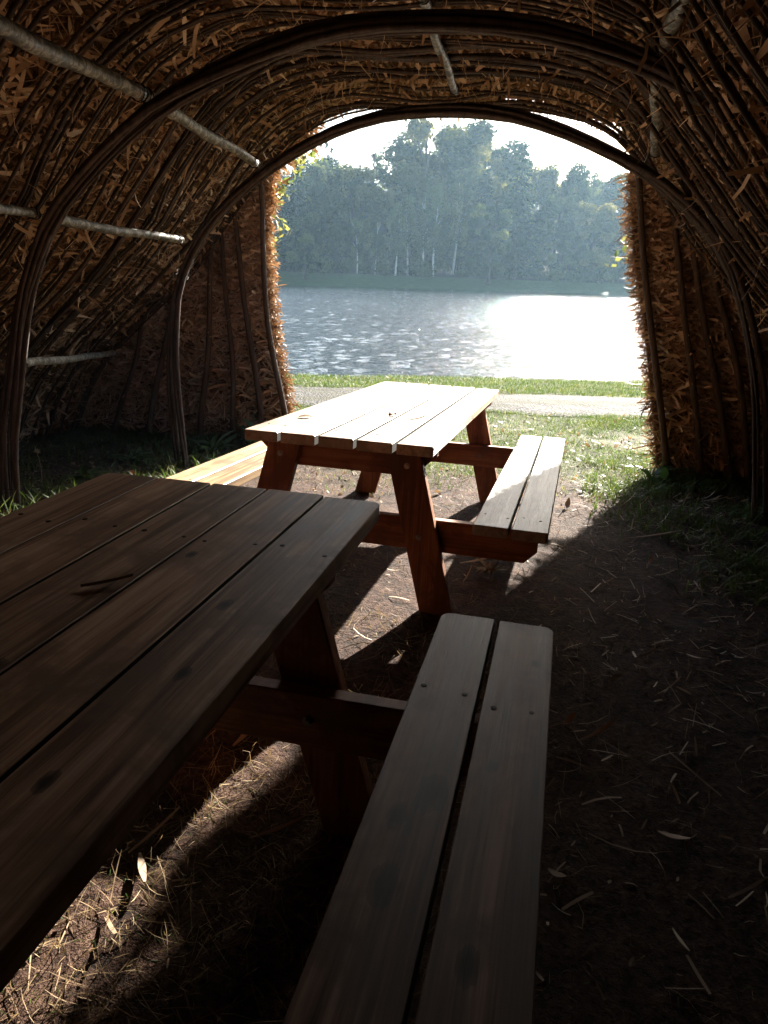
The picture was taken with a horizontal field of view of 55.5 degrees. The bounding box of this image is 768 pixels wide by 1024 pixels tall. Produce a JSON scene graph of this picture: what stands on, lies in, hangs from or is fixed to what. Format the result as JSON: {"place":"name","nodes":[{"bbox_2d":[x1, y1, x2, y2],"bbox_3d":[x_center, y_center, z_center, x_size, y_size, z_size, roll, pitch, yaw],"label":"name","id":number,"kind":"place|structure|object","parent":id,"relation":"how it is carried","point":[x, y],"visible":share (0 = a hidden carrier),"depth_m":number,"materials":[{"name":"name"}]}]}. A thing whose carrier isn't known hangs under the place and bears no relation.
{"place":"outdoors","nodes":[
{"label":"outdoors","id":0,"kind":"place"},
{"bbox_2d":[0,175,767,1023],"bbox_3d":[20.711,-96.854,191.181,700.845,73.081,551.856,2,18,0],"label":"ground","id":1,"kind":"structure","parent":0,"point":[656,909],"depth_m":2.02,"materials":[{"name":"soil"}]},
{"bbox_2d":[32,448,41,478],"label":"seed stalk","id":2,"kind":"object","parent":1,"relation":"on","point":[36,451],"visible":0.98,"depth_m":4.91,"materials":[{"name":"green plant"}]},
{"bbox_2d":[62,462,110,481],"bbox_3d":[-2.111,-0.307,5.254,0.332,0.130,0.444,2,18,0],"label":"weed plant","id":3,"kind":"object","parent":1,"relation":"on","point":[82,469],"visible":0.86,"depth_m":5.22,"materials":[{"name":"green plant"}]},
{"bbox_2d":[106,446,155,466],"bbox_3d":[-1.996,-0.449,5.823,0.440,0.191,0.473,-10,22,-32],"label":"weed plant","id":4,"kind":"object","parent":1,"relation":"on","point":[132,454],"visible":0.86,"depth_m":5.83,"materials":[{"name":"green plant"}]},
{"bbox_2d":[138,852,146,882],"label":"leaf","id":5,"kind":"object","parent":1,"relation":"on","point":[141,866],"visible":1,"depth_m":1.67,"materials":[{"name":"beige plant"}]},
{"bbox_2d":[128,806,179,853],"bbox_3d":[-0.559,0.773,1.781,0.007,0.040,0.151,15,22,34],"label":"stick","id":6,"kind":"object","parent":1,"relation":"on","point":[155,829],"visible":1,"depth_m":1.78,"materials":[{"name":"brown wood"}]},
{"bbox_2d":[188,429,238,452],"bbox_3d":[-1.454,-0.614,6.275,0.532,0.203,0.384,-13,24,-39],"label":"weed plant","id":7,"kind":"object","parent":1,"relation":"on","point":[218,443],"visible":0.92,"depth_m":6.27,"materials":[{"name":"green plant"}]},
{"bbox_2d":[232,734,247,746],"bbox_3d":[-0.399,0.639,2.219,0.022,0.068,0.177,14,22,33],"label":"wood shaving","id":8,"kind":"object","parent":1,"relation":"on","point":[240,739],"visible":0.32,"depth_m":2.18,"materials":[{"name":"brown wood"}]},
{"bbox_2d":[237,418,258,442],"bbox_3d":[-1.124,-0.706,6.534,0.356,0.249,0.516,18,24,40],"label":"weed plant","id":9,"kind":"object","parent":1,"relation":"on","point":[250,423],"visible":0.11,"depth_m":6.52,"materials":[{"name":"green plant"}]},
{"bbox_2d":[0,473,553,1023],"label":"picnic table","id":10,"kind":"object","parent":1,"relation":"on","point":[120,699],"visible":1,"depth_m":1.23,"materials":[{"name":"brown wood"}]},
{"bbox_2d":[80,573,132,586],"bbox_3d":[-0.523,0.129,1.381,0.095,0.012,0.005,-8,21,-28],"label":"twig","id":11,"kind":"object","parent":10,"relation":"on","point":[106,580],"visible":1,"depth_m":1.38,"materials":[{"name":"brown wood"}]},
{"bbox_2d":[249,814,306,838],"bbox_3d":[-0.261,0.776,1.804,0.143,0.047,0.013,-2,19,-13],"label":"wood shaving","id":12,"kind":"object","parent":1,"relation":"on","point":[280,827],"visible":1,"depth_m":1.80,"materials":[{"name":"brown wood"}]},
{"bbox_2d":[272,235,284,263],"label":"broadleaf tree","id":13,"kind":"object","parent":1,"relation":"on","point":[280,248],"visible":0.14,"depth_m":103.91,"materials":[{"name":"green plant"}]},
{"bbox_2d":[272,171,300,270],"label":"spruce tree","id":14,"kind":"object","parent":1,"relation":"on","point":[279,213],"visible":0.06,"depth_m":105.28,"materials":[{"name":"green plant"}]},
{"bbox_2d":[272,213,302,271],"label":"broadleaf tree","id":15,"kind":"object","parent":1,"relation":"on","point":[288,244],"visible":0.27,"depth_m":103.33,"materials":[{"name":"green plant"}]},
{"bbox_2d":[271,145,322,258],"bbox_3d":[-1.921,-3.177,8.738,2.399,3.726,0.926,2,18,0],"label":"young tree","id":16,"kind":"object","parent":1,"relation":"on","point":[311,154],"visible":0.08,"depth_m":8.35,"materials":[{"name":"green plant"}]},
{"bbox_2d":[273,158,321,272],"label":"spruce tree","id":17,"kind":"object","parent":1,"relation":"on","point":[294,204],"visible":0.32,"depth_m":103.97,"materials":[{"name":"green plant"}]},
{"bbox_2d":[284,207,323,279],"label":"lakeside tree","id":18,"kind":"object","parent":1,"relation":"on","point":[308,250],"visible":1,"depth_m":98.01,"materials":[{"name":"green plant"}]},
{"bbox_2d":[284,160,330,230],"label":"broadleaf tree","id":19,"kind":"object","parent":1,"relation":"on","point":[318,173],"visible":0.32,"depth_m":112.62,"materials":[{"name":"green plant"}]},
{"bbox_2d":[320,142,334,184],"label":"pine tree","id":20,"kind":"object","parent":1,"relation":"on","point":[327,145],"visible":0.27,"depth_m":120.28,"materials":[{"name":"green plant"}]},
{"bbox_2d":[301,154,354,207],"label":"broadleaf tree","id":21,"kind":"object","parent":1,"relation":"on","point":[327,164],"visible":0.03,"depth_m":120.24,"materials":[{"name":"green plant"}]},
{"bbox_2d":[308,162,381,266],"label":"broadleaf tree","id":22,"kind":"object","parent":1,"relation":"on","point":[335,173],"visible":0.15,"depth_m":114.24,"materials":[{"name":"green plant"}]},
{"bbox_2d":[322,164,386,272],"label":"oak tree","id":23,"kind":"object","parent":1,"relation":"on","point":[367,203],"visible":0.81,"depth_m":109.72,"materials":[{"name":"green plant"}]},
{"bbox_2d":[348,211,368,273],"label":"birch tree","id":24,"kind":"object","parent":1,"relation":"on","point":[358,232],"visible":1,"depth_m":107.95,"materials":[{"name":"green plant"}]},
{"bbox_2d":[167,381,564,615],"bbox_3d":[0.082,-0.225,4.174,1.780,0.782,2.311,7,16,14],"label":"picnic table","id":25,"kind":"object","parent":1,"relation":"on","point":[367,435],"visible":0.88,"depth_m":3.22,"materials":[{"name":"brown wood"}]},
{"bbox_2d":[367,219,384,273],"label":"birch tree","id":26,"kind":"object","parent":1,"relation":"on","point":[377,238],"visible":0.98,"depth_m":110.25,"materials":[{"name":"green plant"}]},
{"bbox_2d":[361,146,396,194],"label":"thin tree","id":27,"kind":"object","parent":1,"relation":"on","point":[375,158],"visible":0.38,"depth_m":128.10,"materials":[{"name":"green plant"}]},
{"bbox_2d":[371,185,395,271],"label":"broadleaf tree","id":28,"kind":"object","parent":1,"relation":"on","point":[389,196],"visible":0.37,"depth_m":115.44,"materials":[{"name":"green plant"}]},
{"bbox_2d":[0,0,767,526],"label":"brushwood hut","id":29,"kind":"object","parent":1,"relation":"on","point":[150,150],"visible":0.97,"depth_m":4.55,"materials":[{"name":"brown wood"}]},
{"bbox_2d":[0,438,767,1023],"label":"dry grass","id":30,"kind":"structure","parent":1,"relation":"on","point":[190,882],"depth_m":1.72,"materials":[{"name":"beige plant"}]},
{"bbox_2d":[0,423,767,1015],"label":"rank grass","id":31,"kind":"structure","parent":1,"relation":"on","point":[700,521],"depth_m":4.80,"materials":[{"name":"plant"}]},
{"bbox_2d":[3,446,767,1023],"bbox_3d":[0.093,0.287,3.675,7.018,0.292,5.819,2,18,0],"label":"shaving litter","id":32,"kind":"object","parent":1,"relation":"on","point":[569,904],"visible":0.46,"depth_m":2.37,"materials":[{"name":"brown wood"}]},
{"bbox_2d":[29,404,751,514],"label":"leaf litter","id":33,"kind":"object","parent":1,"relation":"on","point":[438,491],"visible":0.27,"depth_m":6.39,"materials":[{"name":"brown plant"}]},
{"bbox_2d":[374,162,411,250],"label":"broadleaf tree","id":34,"kind":"object","parent":1,"relation":"on","point":[381,171],"visible":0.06,"depth_m":133.53,"materials":[{"name":"green plant"}]},
{"bbox_2d":[389,201,407,275],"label":"birch tree","id":35,"kind":"object","parent":1,"relation":"on","point":[398,245],"visible":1,"depth_m":109.30,"materials":[{"name":"green plant"}]},
{"bbox_2d":[392,223,428,266],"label":"broadleaf tree","id":36,"kind":"object","parent":1,"relation":"on","point":[411,254],"visible":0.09,"depth_m":116.09,"materials":[{"name":"green plant"}]},
{"bbox_2d":[399,184,422,274],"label":"birch tree","id":37,"kind":"object","parent":1,"relation":"on","point":[410,203],"visible":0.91,"depth_m":111.08,"materials":[{"name":"green plant"}]},
{"bbox_2d":[410,194,439,260],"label":"birch tree","id":38,"kind":"object","parent":1,"relation":"on","point":[427,222],"visible":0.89,"depth_m":111.61,"materials":[{"name":"green plant"}]},
{"bbox_2d":[421,181,452,274],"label":"birch tree","id":39,"kind":"object","parent":1,"relation":"on","point":[444,214],"visible":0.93,"depth_m":111.01,"materials":[{"name":"green plant"}]},
{"bbox_2d":[380,118,507,266],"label":"oak tree","id":40,"kind":"object","parent":1,"relation":"on","point":[406,169],"visible":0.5,"depth_m":118.44,"materials":[{"name":"green plant"}]},
{"bbox_2d":[428,206,467,273],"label":"broadleaf tree","id":41,"kind":"object","parent":1,"relation":"on","point":[450,251],"visible":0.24,"depth_m":117.87,"materials":[{"name":"green plant"}]},
{"bbox_2d":[438,176,468,274],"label":"birch tree","id":42,"kind":"object","parent":1,"relation":"on","point":[457,196],"visible":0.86,"depth_m":113.38,"materials":[{"name":"green plant"}]},
{"bbox_2d":[277,171,630,278],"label":"distant woods","id":43,"kind":"object","parent":1,"relation":"on","point":[555,213],"visible":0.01,"depth_m":132.19,"materials":[{"name":"green plant"}]},
{"bbox_2d":[274,248,635,283],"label":"undergrowth","id":44,"kind":"object","parent":1,"relation":"on","point":[418,269],"visible":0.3,"depth_m":115.89,"materials":[{"name":"green plant"}]},
{"bbox_2d":[430,149,489,269],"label":"broadleaf tree","id":45,"kind":"object","parent":1,"relation":"on","point":[485,165],"visible":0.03,"depth_m":136.18,"materials":[{"name":"green plant"}]},
{"bbox_2d":[409,119,537,270],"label":"oak tree","id":46,"kind":"object","parent":1,"relation":"on","point":[484,133],"visible":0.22,"depth_m":124.25,"materials":[{"name":"green plant"}]},
{"bbox_2d":[460,558,486,562],"bbox_3d":[0.483,0.244,3.771,0.186,0.041,0.016,0,18,-5],"label":"wood shaving","id":47,"kind":"object","parent":1,"relation":"on","point":[475,560],"visible":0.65,"depth_m":3.77,"materials":[{"name":"brown wood"}]},
{"bbox_2d":[454,204,495,273],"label":"broadleaf tree","id":48,"kind":"object","parent":1,"relation":"on","point":[470,209],"visible":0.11,"depth_m":117.96,"materials":[{"name":"green plant"}]},
{"bbox_2d":[454,169,497,275],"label":"spruce tree","id":49,"kind":"object","parent":1,"relation":"on","point":[485,202],"visible":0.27,"depth_m":117.17,"materials":[{"name":"green plant"}]},
{"bbox_2d":[464,203,517,284],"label":"lakeside tree","id":50,"kind":"object","parent":1,"relation":"on","point":[486,224],"visible":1,"depth_m":106.75,"materials":[{"name":"green plant"}]},
{"bbox_2d":[450,138,538,238],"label":"broadleaf tree","id":51,"kind":"object","parent":1,"relation":"on","point":[502,151],"visible":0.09,"depth_m":132.39,"materials":[{"name":"green plant"}]},
{"bbox_2d":[476,155,535,234],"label":"broadleaf tree","id":52,"kind":"object","parent":1,"relation":"on","point":[496,169],"visible":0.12,"depth_m":128.72,"materials":[{"name":"green plant"}]},
{"bbox_2d":[497,210,529,267],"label":"broadleaf tree","id":53,"kind":"object","parent":1,"relation":"on","point":[522,239],"visible":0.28,"depth_m":116.35,"materials":[{"name":"green plant"}]},
{"bbox_2d":[486,146,541,278],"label":"spruce tree","id":54,"kind":"object","parent":1,"relation":"on","point":[517,232],"visible":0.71,"depth_m":115.60,"materials":[{"name":"green plant"}]},
{"bbox_2d":[525,209,556,268],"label":"broadleaf tree","id":55,"kind":"object","parent":1,"relation":"on","point":[545,239],"visible":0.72,"depth_m":118.61,"materials":[{"name":"green plant"}]},
{"bbox_2d":[526,165,565,251],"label":"broadleaf tree","id":56,"kind":"object","parent":1,"relation":"on","point":[549,186],"visible":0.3,"depth_m":130.61,"materials":[{"name":"green plant"}]},
{"bbox_2d":[547,868,566,877],"bbox_3d":[0.404,0.842,1.703,0.020,0.026,0.055,-13,24,-39],"label":"wood shaving","id":57,"kind":"object","parent":1,"relation":"on","point":[554,873],"visible":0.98,"depth_m":1.70,"materials":[{"name":"brown wood"}]},
{"bbox_2d":[530,160,592,272],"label":"broadleaf tree","id":58,"kind":"object","parent":1,"relation":"on","point":[576,180],"visible":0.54,"depth_m":129.23,"materials":[{"name":"green plant"}]},
{"bbox_2d":[565,497,569,507],"bbox_3d":[1.235,-0.062,4.910,0.034,0.054,0.084,12,20,27],"label":"wood shaving","id":59,"kind":"object","parent":1,"relation":"on","point":[567,503],"visible":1,"depth_m":4.92,"materials":[{"name":"brown wood"}]},
{"bbox_2d":[553,223,588,279],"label":"broadleaf tree","id":60,"kind":"object","parent":1,"relation":"on","point":[569,258],"visible":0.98,"depth_m":120.86,"materials":[{"name":"green plant"}]},
{"bbox_2d":[547,176,605,248],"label":"broadleaf tree","id":61,"kind":"object","parent":1,"relation":"on","point":[596,196],"visible":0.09,"depth_m":140.67,"materials":[{"name":"green plant"}]},
{"bbox_2d":[564,201,619,270],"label":"willow tree","id":62,"kind":"object","parent":1,"relation":"on","point":[581,213],"visible":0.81,"depth_m":122.53,"materials":[{"name":"green plant"}]},
{"bbox_2d":[587,161,605,204],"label":"thin tree","id":63,"kind":"object","parent":1,"relation":"on","point":[593,175],"visible":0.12,"depth_m":147.32,"materials":[{"name":"green plant"}]},
{"bbox_2d":[577,714,619,740],"bbox_3d":[0.660,0.663,2.253,0.133,0.083,0.014,-1,18,-10],"label":"wood shaving","id":64,"kind":"object","parent":1,"relation":"on","point":[600,730],"visible":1,"depth_m":2.25,"materials":[{"name":"brown wood"}]},
{"bbox_2d":[573,178,624,274],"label":"broadleaf tree","id":65,"kind":"object","parent":1,"relation":"on","point":[604,185],"visible":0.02,"depth_m":150.20,"materials":[{"name":"green plant"}]},
{"bbox_2d":[597,171,627,276],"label":"broadleaf tree","id":66,"kind":"object","parent":1,"relation":"on","point":[607,192],"visible":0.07,"depth_m":145.20,"materials":[{"name":"green plant"}]},
{"bbox_2d":[599,177,629,242],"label":"broadleaf tree","id":67,"kind":"object","parent":1,"relation":"on","point":[614,196],"visible":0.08,"depth_m":135.32,"materials":[{"name":"green plant"}]},
{"bbox_2d":[605,235,628,266],"bbox_3d":[2.933,-1.926,7.294,1.714,2.464,0.577,2,18,0],"label":"hazel shrub","id":68,"kind":"object","parent":1,"relation":"on","point":[617,259],"visible":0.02,"depth_m":6.92,"materials":[{"name":"green plant"}]},
{"bbox_2d":[602,221,632,280],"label":"broadleaf tree","id":69,"kind":"object","parent":1,"relation":"on","point":[611,249],"visible":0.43,"depth_m":130.69,"materials":[{"name":"green plant"}]},
{"bbox_2d":[648,556,653,564],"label":"wood shaving","id":70,"kind":"object","parent":1,"relation":"on","point":[650,561],"visible":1,"depth_m":3.87,"materials":[{"name":"brown wood"}]},
{"bbox_2d":[623,530,679,538],"bbox_3d":[1.564,0.132,4.261,0.335,0.065,0.013,2,18,-1],"label":"stick","id":71,"kind":"object","parent":1,"relation":"on","point":[651,535],"visible":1,"depth_m":4.26,"materials":[{"name":"brown wood"}]},
{"bbox_2d":[627,457,694,488],"bbox_3d":[2.192,-0.356,5.764,0.552,0.245,0.489,-15,25,-42],"label":"weed plant","id":72,"kind":"object","parent":1,"relation":"on","point":[662,471],"visible":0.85,"depth_m":5.72,"materials":[{"name":"green plant"}]},
{"bbox_2d":[657,830,689,839],"bbox_3d":[0.729,0.812,1.838,0.017,0.032,0.080,-13,24,-39],"label":"wood shaving","id":73,"kind":"object","parent":1,"relation":"on","point":[673,836],"visible":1,"depth_m":1.84,"materials":[{"name":"beige wood"}]},
{"bbox_2d":[672,928,689,951],"bbox_3d":[0.625,0.900,1.538,0.009,0.022,0.073,2,18,0],"label":"wood shaving","id":74,"kind":"object","parent":1,"relation":"on","point":[680,940],"visible":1,"depth_m":1.54,"materials":[{"name":"brown wood"}]},
{"bbox_2d":[23,372,762,507],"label":"lawn grass","id":75,"kind":"structure","parent":0,"point":[481,380],"depth_m":8.61,"materials":[{"name":"green plant"}]},
{"bbox_2d":[282,99,629,184],"label":"sky","id":76,"kind":"structure","parent":0,"point":[357,147],"materials":[{"name":"white"}]},
{"bbox_2d":[273,284,646,382],"bbox_3d":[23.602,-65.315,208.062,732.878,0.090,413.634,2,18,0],"label":"lake water","id":77,"kind":"structure","parent":0,"point":[356,330],"depth_m":25.10,"materials":[{"name":"grey liquid"}]},
{"bbox_2d":[290,386,650,418],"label":"gravel path","id":78,"kind":"structure","parent":0,"point":[544,404],"depth_m":10.13,"materials":[{"name":"beige gravel"}]},
{"bbox_2d":[474,558,503,573],"bbox_3d":[0.524,0.275,3.640,0.187,0.076,0.147,5,18,10],"label":"weed plant","id":79,"kind":"object","parent":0,"point":[490,569],"visible":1,"depth_m":3.65,"materials":[{"name":"green plant"}]}
]}

